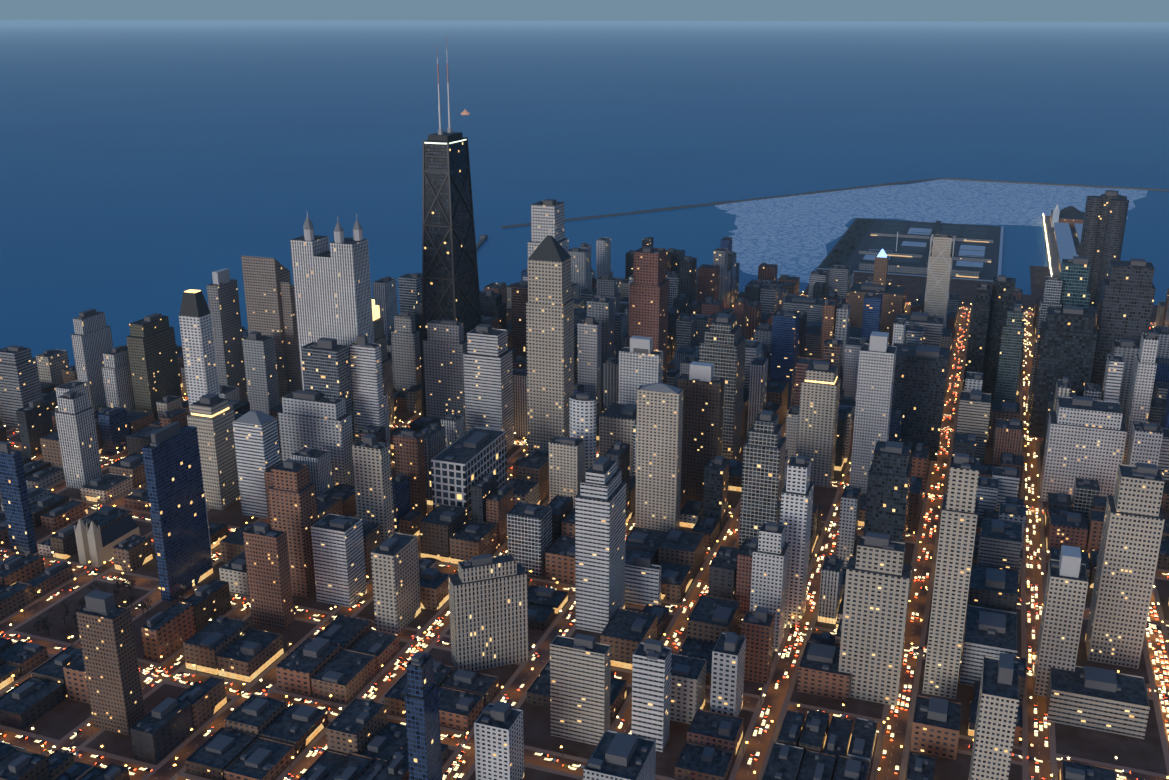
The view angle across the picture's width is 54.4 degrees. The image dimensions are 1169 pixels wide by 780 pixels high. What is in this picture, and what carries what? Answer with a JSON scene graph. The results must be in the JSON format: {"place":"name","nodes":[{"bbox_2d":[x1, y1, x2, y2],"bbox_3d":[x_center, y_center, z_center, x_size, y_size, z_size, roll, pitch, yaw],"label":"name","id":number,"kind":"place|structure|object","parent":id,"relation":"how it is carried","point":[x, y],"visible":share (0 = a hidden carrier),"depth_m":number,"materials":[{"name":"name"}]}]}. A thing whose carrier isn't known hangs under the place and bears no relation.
{"place":"outdoors","nodes":[
{"label":"outdoors","id":0,"kind":"place"},
{"bbox_2d":[474,701,523,779],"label":"building","id":1,"kind":"structure","parent":0,"point":[499,740],"depth_m":730.63,"materials":[{"name":"grey concrete"}]},
{"bbox_2d":[0,20,1168,366],"bbox_3d":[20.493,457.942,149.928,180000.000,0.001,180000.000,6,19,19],"label":"lake water","id":2,"kind":"structure","parent":0,"point":[152,166],"depth_m":4924.08,"materials":[{"name":"blue liquid"}]},
{"bbox_2d":[817,218,1003,282],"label":"water plant","id":3,"kind":"object","parent":2,"relation":"on","point":[905,247],"visible":0.92,"depth_m":2443.46,"materials":[{"name":"grey concrete"}]},
{"bbox_2d":[1042,204,1084,276],"bbox_3d":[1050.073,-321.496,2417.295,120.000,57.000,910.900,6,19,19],"label":"pier","id":4,"kind":"structure","parent":2,"relation":"on","point":[1062,228],"depth_m":2560.68,"materials":[{"name":"grey concrete"}]},
{"bbox_2d":[0,294,1168,779],"bbox_3d":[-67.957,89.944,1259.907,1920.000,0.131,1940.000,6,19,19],"label":"street","id":5,"kind":"structure","parent":0,"point":[776,700],"depth_m":904.53,"materials":[{"name":"grey asphalt"}]},
{"bbox_2d":[0,291,1168,779],"bbox_3d":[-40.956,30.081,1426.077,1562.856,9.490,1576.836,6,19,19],"label":"streetlamps and cars","id":6,"kind":"object","parent":5,"relation":"on","point":[798,639],"visible":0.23,"depth_m":904.74,"materials":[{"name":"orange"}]},
{"bbox_2d":[0,266,1168,779],"bbox_3d":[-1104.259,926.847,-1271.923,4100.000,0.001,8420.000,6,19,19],"label":"ground","id":7,"kind":"structure","parent":0,"point":[68,716],"depth_m":866.63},
{"bbox_2d":[0,441,37,554],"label":"building","id":8,"kind":"structure","parent":7,"relation":"on","point":[17,509],"depth_m":1050.36,"materials":[{"name":"blue glass"}]},
{"bbox_2d":[0,345,42,428],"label":"building","id":9,"kind":"structure","parent":7,"relation":"on","point":[20,386],"depth_m":1375.19,"materials":[{"name":"grey concrete"}]},
{"bbox_2d":[16,398,53,457],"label":"building","id":10,"kind":"structure","parent":7,"relation":"on","point":[34,419],"depth_m":1297.23,"materials":[{"name":"grey"}]},
{"bbox_2d":[55,391,101,488],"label":"building","id":11,"kind":"structure","parent":7,"relation":"on","point":[76,427],"depth_m":1201.04,"materials":[{"name":"grey concrete"}]},
{"bbox_2d":[71,309,112,411],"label":"building","id":12,"kind":"structure","parent":7,"relation":"on","point":[91,337],"depth_m":1414.08,"materials":[{"name":"grey concrete"}]},
{"bbox_2d":[74,515,139,567],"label":"church","id":13,"kind":"structure","parent":7,"relation":"on","point":[95,544],"depth_m":1044.40,"materials":[{"name":"grey stone"}]},
{"bbox_2d":[76,590,144,735],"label":"building","id":14,"kind":"structure","parent":7,"relation":"on","point":[107,639],"depth_m":786.72,"materials":[{"name":"brown"}]},
{"bbox_2d":[102,345,135,411],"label":"building","id":15,"kind":"structure","parent":7,"relation":"on","point":[117,380],"depth_m":1386.01,"materials":[{"name":"grey"}]},
{"bbox_2d":[126,313,182,420],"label":"building","id":16,"kind":"structure","parent":7,"relation":"on","point":[152,353],"depth_m":1392.94,"materials":[{"name":"grey"}]},
{"bbox_2d":[142,422,212,601],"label":"building","id":17,"kind":"structure","parent":7,"relation":"on","point":[173,474],"depth_m":975.74,"materials":[{"name":"blue glass"}]},
{"bbox_2d":[179,289,219,413],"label":"skyscraper","id":18,"kind":"structure","parent":7,"relation":"on","point":[197,339],"depth_m":1184.40,"materials":[{"name":"grey concrete"}]},
{"bbox_2d":[187,393,239,509],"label":"building","id":19,"kind":"structure","parent":7,"relation":"on","point":[211,417],"depth_m":1150.91,"materials":[{"name":"grey concrete"}]},
{"bbox_2d":[207,268,247,401],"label":"building","id":20,"kind":"structure","parent":7,"relation":"on","point":[223,298],"depth_m":1394.46,"materials":[{"name":"grey concrete"}]},
{"bbox_2d":[232,410,279,518],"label":"building","id":21,"kind":"structure","parent":7,"relation":"on","point":[256,440],"depth_m":1127.09,"materials":[{"name":"grey concrete"}]},
{"bbox_2d":[242,331,279,414],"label":"building","id":22,"kind":"structure","parent":7,"relation":"on","point":[260,363],"depth_m":1355.87,"materials":[{"name":"grey"}]},
{"bbox_2d":[241,256,290,402],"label":"skyscraper","id":23,"kind":"structure","parent":7,"relation":"on","point":[263,277],"depth_m":1379.18,"materials":[{"name":"grey concrete"}]},
{"bbox_2d":[243,523,294,629],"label":"building","id":24,"kind":"structure","parent":7,"relation":"on","point":[268,573],"depth_m":925.83,"materials":[{"name":"brick"}]},
{"bbox_2d":[279,282,301,392],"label":"skyscraper","id":25,"kind":"structure","parent":7,"relation":"on","point":[290,335],"depth_m":1388.68,"materials":[{"name":"grey"}]},
{"bbox_2d":[268,459,317,597],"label":"building","id":26,"kind":"structure","parent":7,"relation":"on","point":[292,502],"depth_m":969.77,"materials":[{"name":"brick"}]},
{"bbox_2d":[278,390,353,486],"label":"high-rise building","id":27,"kind":"structure","parent":7,"relation":"on","point":[312,419],"depth_m":1187.22,"materials":[{"name":"grey concrete"}]},
{"bbox_2d":[301,337,354,443],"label":"building","id":28,"kind":"structure","parent":7,"relation":"on","point":[326,368],"depth_m":1187.36,"materials":[{"name":"grey glass"}]},
{"bbox_2d":[311,513,366,606],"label":"building","id":29,"kind":"structure","parent":7,"relation":"on","point":[338,557],"depth_m":966.29,"materials":[{"name":"grey concrete"}]},
{"bbox_2d":[290,212,390,455],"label":"building","id":30,"kind":"structure","parent":7,"relation":"on","point":[332,292],"depth_m":1225.67,"materials":[{"name":"grey concrete"}]},
{"bbox_2d":[349,335,385,441],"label":"building","id":31,"kind":"structure","parent":7,"relation":"on","point":[367,377],"depth_m":1204.44,"materials":[{"name":"grey"}]},
{"bbox_2d":[352,434,394,541],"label":"building","id":32,"kind":"structure","parent":7,"relation":"on","point":[372,477],"depth_m":1033.82,"materials":[{"name":"grey concrete"}]},
{"bbox_2d":[371,532,420,633],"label":"building","id":33,"kind":"structure","parent":7,"relation":"on","point":[395,580],"depth_m":925.20,"materials":[{"name":"grey"}]},
{"bbox_2d":[391,312,421,390],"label":"building","id":34,"kind":"structure","parent":7,"relation":"on","point":[406,352],"depth_m":1477.30,"materials":[{"name":"grey"}]},
{"bbox_2d":[393,430,426,516],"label":"building","id":35,"kind":"structure","parent":7,"relation":"on","point":[409,456],"depth_m":1113.03,"materials":[{"name":"brick"}]},
{"bbox_2d":[405,652,441,779],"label":"building","id":36,"kind":"structure","parent":7,"relation":"on","point":[423,727],"depth_m":692.06,"materials":[{"name":"blue glass"}]},
{"bbox_2d":[423,319,466,433],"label":"building","id":37,"kind":"structure","parent":7,"relation":"on","point":[444,346],"depth_m":1327.65,"materials":[{"name":"grey concrete"}]},
{"bbox_2d":[422,36,481,416],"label":"skyscraper","id":38,"kind":"structure","parent":7,"relation":"on","point":[450,285],"depth_m":1330.64,"materials":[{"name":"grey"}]},
{"bbox_2d":[431,426,506,519],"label":"building","id":39,"kind":"structure","parent":7,"relation":"on","point":[461,465],"depth_m":1102.59,"materials":[{"name":"grey concrete"}]},
{"bbox_2d":[448,553,528,670],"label":"building","id":40,"kind":"structure","parent":7,"relation":"on","point":[488,601],"depth_m":866.98,"materials":[{"name":"grey concrete"}]},
{"bbox_2d":[463,324,513,451],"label":"building","id":41,"kind":"structure","parent":7,"relation":"on","point":[488,371],"depth_m":1287.90,"materials":[{"name":"grey concrete"}]},
{"bbox_2d":[372,298,618,504],"bbox_3d":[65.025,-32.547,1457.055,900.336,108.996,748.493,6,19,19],"label":"high-rise buildings","id":42,"kind":"structure","parent":7,"relation":"on","point":[434,440],"depth_m":1178.65,"materials":[{"name":"grey"}]},
{"bbox_2d":[98,281,926,532],"bbox_3d":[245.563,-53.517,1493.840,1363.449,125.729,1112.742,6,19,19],"label":"high-rise buildings","id":43,"kind":"structure","parent":7,"relation":"on","point":[114,427],"depth_m":1296.44,"materials":[{"name":"grey"}]},
{"bbox_2d":[527,199,568,257],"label":"skyscraper","id":44,"kind":"structure","parent":7,"relation":"on","point":[546,214],"depth_m":1375.99,"materials":[{"name":"grey"}]},
{"bbox_2d":[526,226,573,454],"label":"skyscraper","id":45,"kind":"structure","parent":7,"relation":"on","point":[550,340],"depth_m":1222.99,"materials":[{"name":"grey concrete"}]},
{"bbox_2d":[549,435,584,508],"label":"building","id":46,"kind":"structure","parent":7,"relation":"on","point":[566,466],"depth_m":1136.35,"materials":[{"name":"grey concrete"}]},
{"bbox_2d":[550,633,610,745],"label":"building","id":47,"kind":"structure","parent":7,"relation":"on","point":[580,673],"depth_m":778.83,"materials":[{"name":"grey concrete"}]},
{"bbox_2d":[569,393,595,476],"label":"building","id":48,"kind":"structure","parent":7,"relation":"on","point":[582,415],"depth_m":1173.85,"materials":[{"name":"grey"}]},
{"bbox_2d":[0,275,1168,779],"bbox_3d":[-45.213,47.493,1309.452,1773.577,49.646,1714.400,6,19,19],"label":"low-rise buildings","id":49,"kind":"structure","parent":7,"relation":"on","point":[168,631],"depth_m":867.32,"materials":[{"name":"grey concrete"}]},
{"bbox_2d":[0,280,1168,779],"bbox_3d":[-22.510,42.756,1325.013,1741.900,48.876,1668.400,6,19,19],"label":"low-rise buildings","id":50,"kind":"structure","parent":7,"relation":"on","point":[232,648],"depth_m":889.16,"materials":[{"name":"grey"}]},
{"bbox_2d":[0,292,1168,779],"bbox_3d":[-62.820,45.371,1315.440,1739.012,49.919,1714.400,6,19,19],"label":"buildings","id":51,"kind":"structure","parent":7,"relation":"on","point":[220,750],"depth_m":929.19,"materials":[{"name":"grey"}]},
{"bbox_2d":[0,282,1168,779],"bbox_3d":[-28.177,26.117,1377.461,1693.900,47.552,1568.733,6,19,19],"label":"buildings","id":52,"kind":"structure","parent":7,"relation":"on","point":[688,702],"depth_m":986.86,"materials":[{"name":"grey concrete"}]},
{"bbox_2d":[577,316,600,402],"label":"building","id":53,"kind":"structure","parent":7,"relation":"on","point":[589,353],"depth_m":1404.48,"materials":[{"name":"grey"}]},
{"bbox_2d":[242,243,944,623],"bbox_3d":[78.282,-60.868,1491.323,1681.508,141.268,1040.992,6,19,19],"label":"skyscraper","id":54,"kind":"structure","parent":7,"relation":"on","point":[830,585],"depth_m":951.72,"materials":[{"name":"grey concrete"}]},
{"bbox_2d":[575,456,625,632],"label":"building","id":55,"kind":"structure","parent":7,"relation":"on","point":[600,524],"depth_m":913.59,"materials":[{"name":"grey"}]},
{"bbox_2d":[55,254,1168,523],"bbox_3d":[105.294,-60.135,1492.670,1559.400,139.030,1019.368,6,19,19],"label":"buildings","id":56,"kind":"structure","parent":7,"relation":"on","point":[317,461],"depth_m":1344.94,"materials":[{"name":"grey concrete"}]},
{"bbox_2d":[583,729,655,779],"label":"building","id":57,"kind":"structure","parent":7,"relation":"on","point":[615,755],"depth_m":650.70,"materials":[{"name":"grey concrete"}]},
{"bbox_2d":[398,273,860,383],"bbox_3d":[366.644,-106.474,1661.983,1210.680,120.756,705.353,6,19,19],"label":"skyscrapers","id":58,"kind":"structure","parent":7,"relation":"on","point":[410,290],"depth_m":1662.63,"materials":[{"name":"grey"}]},
{"bbox_2d":[618,336,662,404],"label":"building","id":59,"kind":"structure","parent":7,"relation":"on","point":[640,361],"depth_m":1242.30,"materials":[{"name":"grey concrete"}]},
{"bbox_2d":[625,556,660,605],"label":"building","id":60,"kind":"structure","parent":7,"relation":"on","point":[642,580],"depth_m":968.05,"materials":[{"name":"grey"}]},
{"bbox_2d":[629,247,668,383],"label":"skyscraper","id":61,"kind":"structure","parent":7,"relation":"on","point":[648,299],"depth_m":1314.50,"materials":[{"name":"brown"}]},
{"bbox_2d":[631,638,671,751],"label":"building","id":62,"kind":"structure","parent":7,"relation":"on","point":[651,676],"depth_m":770.91,"materials":[{"name":"grey concrete"}]},
{"bbox_2d":[635,383,683,531],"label":"building","id":63,"kind":"structure","parent":7,"relation":"on","point":[659,422],"depth_m":1085.64,"materials":[{"name":"grey concrete"}]},
{"bbox_2d":[228,270,1101,575],"bbox_3d":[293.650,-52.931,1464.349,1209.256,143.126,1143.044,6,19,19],"label":"buildings","id":64,"kind":"structure","parent":7,"relation":"on","point":[529,530],"depth_m":1245.98,"materials":[{"name":"grey concrete"}]},
{"bbox_2d":[264,247,1094,567],"bbox_3d":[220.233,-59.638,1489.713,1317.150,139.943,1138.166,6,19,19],"label":"buildings","id":65,"kind":"structure","parent":7,"relation":"on","point":[848,521],"depth_m":1362.53,"materials":[{"name":"grey concrete"}]},
{"bbox_2d":[219,237,1168,547],"bbox_3d":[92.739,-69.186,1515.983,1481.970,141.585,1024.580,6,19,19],"label":"skyscrapers","id":66,"kind":"structure","parent":7,"relation":"on","point":[1013,513],"depth_m":1419.88,"materials":[{"name":"grey"}]},
{"bbox_2d":[234,251,1165,425],"bbox_3d":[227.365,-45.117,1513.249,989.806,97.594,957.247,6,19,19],"label":"buildings","id":67,"kind":"structure","parent":7,"relation":"on","point":[686,330],"depth_m":1510.78,"materials":[{"name":"grey"}]},
{"bbox_2d":[677,361,724,501],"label":"building","id":68,"kind":"structure","parent":7,"relation":"on","point":[703,406],"depth_m":1139.15,"materials":[{"name":"grey"}]},
{"bbox_2d":[521,268,882,408],"bbox_3d":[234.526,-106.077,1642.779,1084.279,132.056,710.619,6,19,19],"label":"skyscrapers","id":69,"kind":"structure","parent":7,"relation":"on","point":[784,341],"depth_m":1443.69,"materials":[{"name":"grey"}]},
{"bbox_2d":[703,455,729,530],"bbox_3d":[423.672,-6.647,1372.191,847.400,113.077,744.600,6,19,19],"label":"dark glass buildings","id":70,"kind":"structure","parent":7,"relation":"on","point":[716,485],"depth_m":1106.88,"materials":[{"name":"grey"}]},
{"bbox_2d":[349,312,1087,760],"bbox_3d":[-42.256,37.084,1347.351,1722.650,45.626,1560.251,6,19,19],"label":"buildings","id":71,"kind":"structure","parent":7,"relation":"on","point":[725,730],"depth_m":896.24,"materials":[{"name":"brown"}]},
{"bbox_2d":[699,314,745,459],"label":"building","id":72,"kind":"structure","parent":7,"relation":"on","point":[722,345],"depth_m":1252.01,"materials":[{"name":"grey concrete"}]},
{"bbox_2d":[710,631,745,716],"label":"building","id":73,"kind":"structure","parent":7,"relation":"on","point":[728,668],"depth_m":802.22,"materials":[{"name":"grey concrete"}]},
{"bbox_2d":[741,606,774,683],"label":"building","id":74,"kind":"structure","parent":7,"relation":"on","point":[758,627],"depth_m":854.32,"materials":[{"name":"brick"}]},
{"bbox_2d":[739,410,786,547],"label":"building","id":75,"kind":"structure","parent":7,"relation":"on","point":[764,455],"depth_m":983.87,"materials":[{"name":"grey concrete"}]},
{"bbox_2d":[750,521,788,651],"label":"building","id":76,"kind":"structure","parent":7,"relation":"on","point":[770,557],"depth_m":887.30,"materials":[{"name":"grey concrete"}]},
{"bbox_2d":[414,282,1159,470],"bbox_3d":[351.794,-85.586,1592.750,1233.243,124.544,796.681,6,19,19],"label":"skyscrapers","id":77,"kind":"structure","parent":7,"relation":"on","point":[964,443],"depth_m":1288.51,"materials":[{"name":"grey concrete"}]},
{"bbox_2d":[780,455,813,626],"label":"building","id":78,"kind":"structure","parent":7,"relation":"on","point":[796,504],"depth_m":917.57,"materials":[{"name":"grey"}]},
{"bbox_2d":[574,268,1021,407],"bbox_3d":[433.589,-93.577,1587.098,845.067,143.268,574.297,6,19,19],"label":"skyscrapers","id":79,"kind":"structure","parent":7,"relation":"on","point":[601,309],"depth_m":1440.72,"materials":[{"name":"grey concrete"}]},
{"bbox_2d":[796,360,840,487],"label":"building","id":80,"kind":"structure","parent":7,"relation":"on","point":[819,409],"depth_m":1199.15,"materials":[{"name":"grey"}]},
{"bbox_2d":[484,264,1168,613],"bbox_3d":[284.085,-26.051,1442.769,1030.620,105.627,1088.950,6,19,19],"label":"skyscrapers","id":81,"kind":"structure","parent":7,"relation":"on","point":[708,288],"depth_m":1580.72,"materials":[{"name":"grey concrete"}]},
{"bbox_2d":[508,237,1168,524],"bbox_3d":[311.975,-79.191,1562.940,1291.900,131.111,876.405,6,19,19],"label":"buildings","id":82,"kind":"structure","parent":7,"relation":"on","point":[997,488],"depth_m":1221.86,"materials":[{"name":"grey concrete"}]},
{"bbox_2d":[849,331,896,493],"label":"building","id":83,"kind":"structure","parent":7,"relation":"on","point":[876,369],"depth_m":1167.16,"materials":[{"name":"grey concrete"}]},
{"bbox_2d":[838,532,911,705],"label":"building","id":84,"kind":"structure","parent":7,"relation":"on","point":[876,595],"depth_m":817.73,"materials":[{"name":"grey"}]},
{"bbox_2d":[849,249,905,344],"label":"skyscraper","id":85,"kind":"structure","parent":7,"relation":"on","point":[893,303],"depth_m":1648.20,"materials":[{"name":"brown"}]},
{"bbox_2d":[891,343,949,460],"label":"building","id":86,"kind":"structure","parent":7,"relation":"on","point":[919,385],"depth_m":1273.35,"materials":[{"name":"black glass"}]},
{"bbox_2d":[910,695,961,759],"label":"building","id":87,"kind":"structure","parent":7,"relation":"on","point":[936,727],"depth_m":775.95,"materials":[{"name":"brick"}]},
{"bbox_2d":[924,233,955,327],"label":"skyscraper","id":88,"kind":"structure","parent":7,"relation":"on","point":[939,273],"depth_m":1658.77,"materials":[{"name":"grey concrete"}]},
{"bbox_2d":[959,604,1017,685],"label":"building","id":89,"kind":"structure","parent":7,"relation":"on","point":[991,632],"depth_m":857.48,"materials":[{"name":"grey concrete"}]},
{"bbox_2d":[982,275,1015,408],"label":"building","id":90,"kind":"structure","parent":7,"relation":"on","point":[1002,299],"depth_m":1427.23,"materials":[{"name":"grey"}]},
{"bbox_2d":[977,517,1021,569],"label":"building","id":91,"kind":"structure","parent":7,"relation":"on","point":[1000,542],"depth_m":964.75,"materials":[{"name":"grey"}]},
{"bbox_2d":[994,306,1024,401],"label":"building","id":92,"kind":"structure","parent":7,"relation":"on","point":[1011,344],"depth_m":1341.96,"materials":[{"name":"glass"}]},
{"bbox_2d":[1033,545,1087,696],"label":"building","id":93,"kind":"structure","parent":7,"relation":"on","point":[1066,587],"depth_m":823.50,"materials":[{"name":"grey concrete"}]},
{"bbox_2d":[1028,306,1097,437],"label":"building","id":94,"kind":"structure","parent":7,"relation":"on","point":[1067,342],"depth_m":1324.09,"materials":[{"name":"grey"}]},
{"bbox_2d":[1060,256,1090,309],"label":"building","id":95,"kind":"structure","parent":7,"relation":"on","point":[1075,290],"depth_m":1397.16,"materials":[{"name":"teal glass"}]},
{"bbox_2d":[1040,396,1126,500],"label":"high-rise building","id":96,"kind":"structure","parent":7,"relation":"on","point":[1085,437],"depth_m":1155.36,"materials":[{"name":"grey concrete"}]},
{"bbox_2d":[1046,665,1149,738],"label":"building","id":97,"kind":"structure","parent":7,"relation":"on","point":[1101,699],"depth_m":804.65,"materials":[{"name":"grey"}]},
{"bbox_2d":[1091,258,1155,399],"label":"building","id":98,"kind":"structure","parent":7,"relation":"on","point":[1127,299],"depth_m":1340.14,"materials":[{"name":"grey concrete"}]},
{"bbox_2d":[1122,331,1158,463],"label":"building","id":99,"kind":"structure","parent":7,"relation":"on","point":[1143,379],"depth_m":1230.15,"materials":[{"name":"grey"}]},
{"bbox_2d":[0,0,1168,21],"label":"sky","id":100,"kind":"structure","parent":0,"point":[477,10],"materials":[{"name":"blue"}]},
{"bbox_2d":[599,402,636,475],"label":"building","id":101,"kind":"structure","parent":0,"point":[617,421],"depth_m":1224.36,"materials":[{"name":"grey"}]},
{"bbox_2d":[797,640,850,700],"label":"building","id":102,"kind":"structure","parent":0,"point":[819,674],"depth_m":844.12,"materials":[{"name":"brick"}]},
{"bbox_2d":[863,441,911,541],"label":"building","id":103,"kind":"structure","parent":0,"point":[888,489],"depth_m":1008.03,"materials":[{"name":"black glass"}]},
{"bbox_2d":[714,179,1147,282],"bbox_3d":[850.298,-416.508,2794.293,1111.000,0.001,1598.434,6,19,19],"label":"lake ice","id":104,"kind":"structure","parent":0,"point":[792,236],"depth_m":2938.24,"materials":[{"name":"blue ice"}]},
{"bbox_2d":[922,452,979,698],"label":"building","id":105,"kind":"structure","parent":0,"point":[959,515],"depth_m":813.69,"materials":[{"name":"grey"}]},
{"bbox_2d":[956,390,991,461],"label":"building","id":106,"kind":"structure","parent":0,"point":[974,411],"depth_m":1236.18,"materials":[{"name":"grey"}]},
{"bbox_2d":[963,563,1017,637],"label":"building","id":107,"kind":"structure","parent":0,"point":[993,587],"depth_m":909.54,"materials":[{"name":"grey"}]},
{"bbox_2d":[968,653,1018,779],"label":"building","id":108,"kind":"structure","parent":0,"point":[996,719],"depth_m":686.60,"materials":[{"name":"grey concrete"}]},
{"bbox_2d":[1079,190,1128,313],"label":"skyscraper","id":109,"kind":"structure","parent":0,"point":[1103,229],"depth_m":1882.73,"materials":[{"name":"grey"}]},
{"bbox_2d":[1085,462,1164,668],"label":"building","id":110,"kind":"structure","parent":0,"point":[1131,534],"depth_m":861.37,"materials":[{"name":"grey concrete"}]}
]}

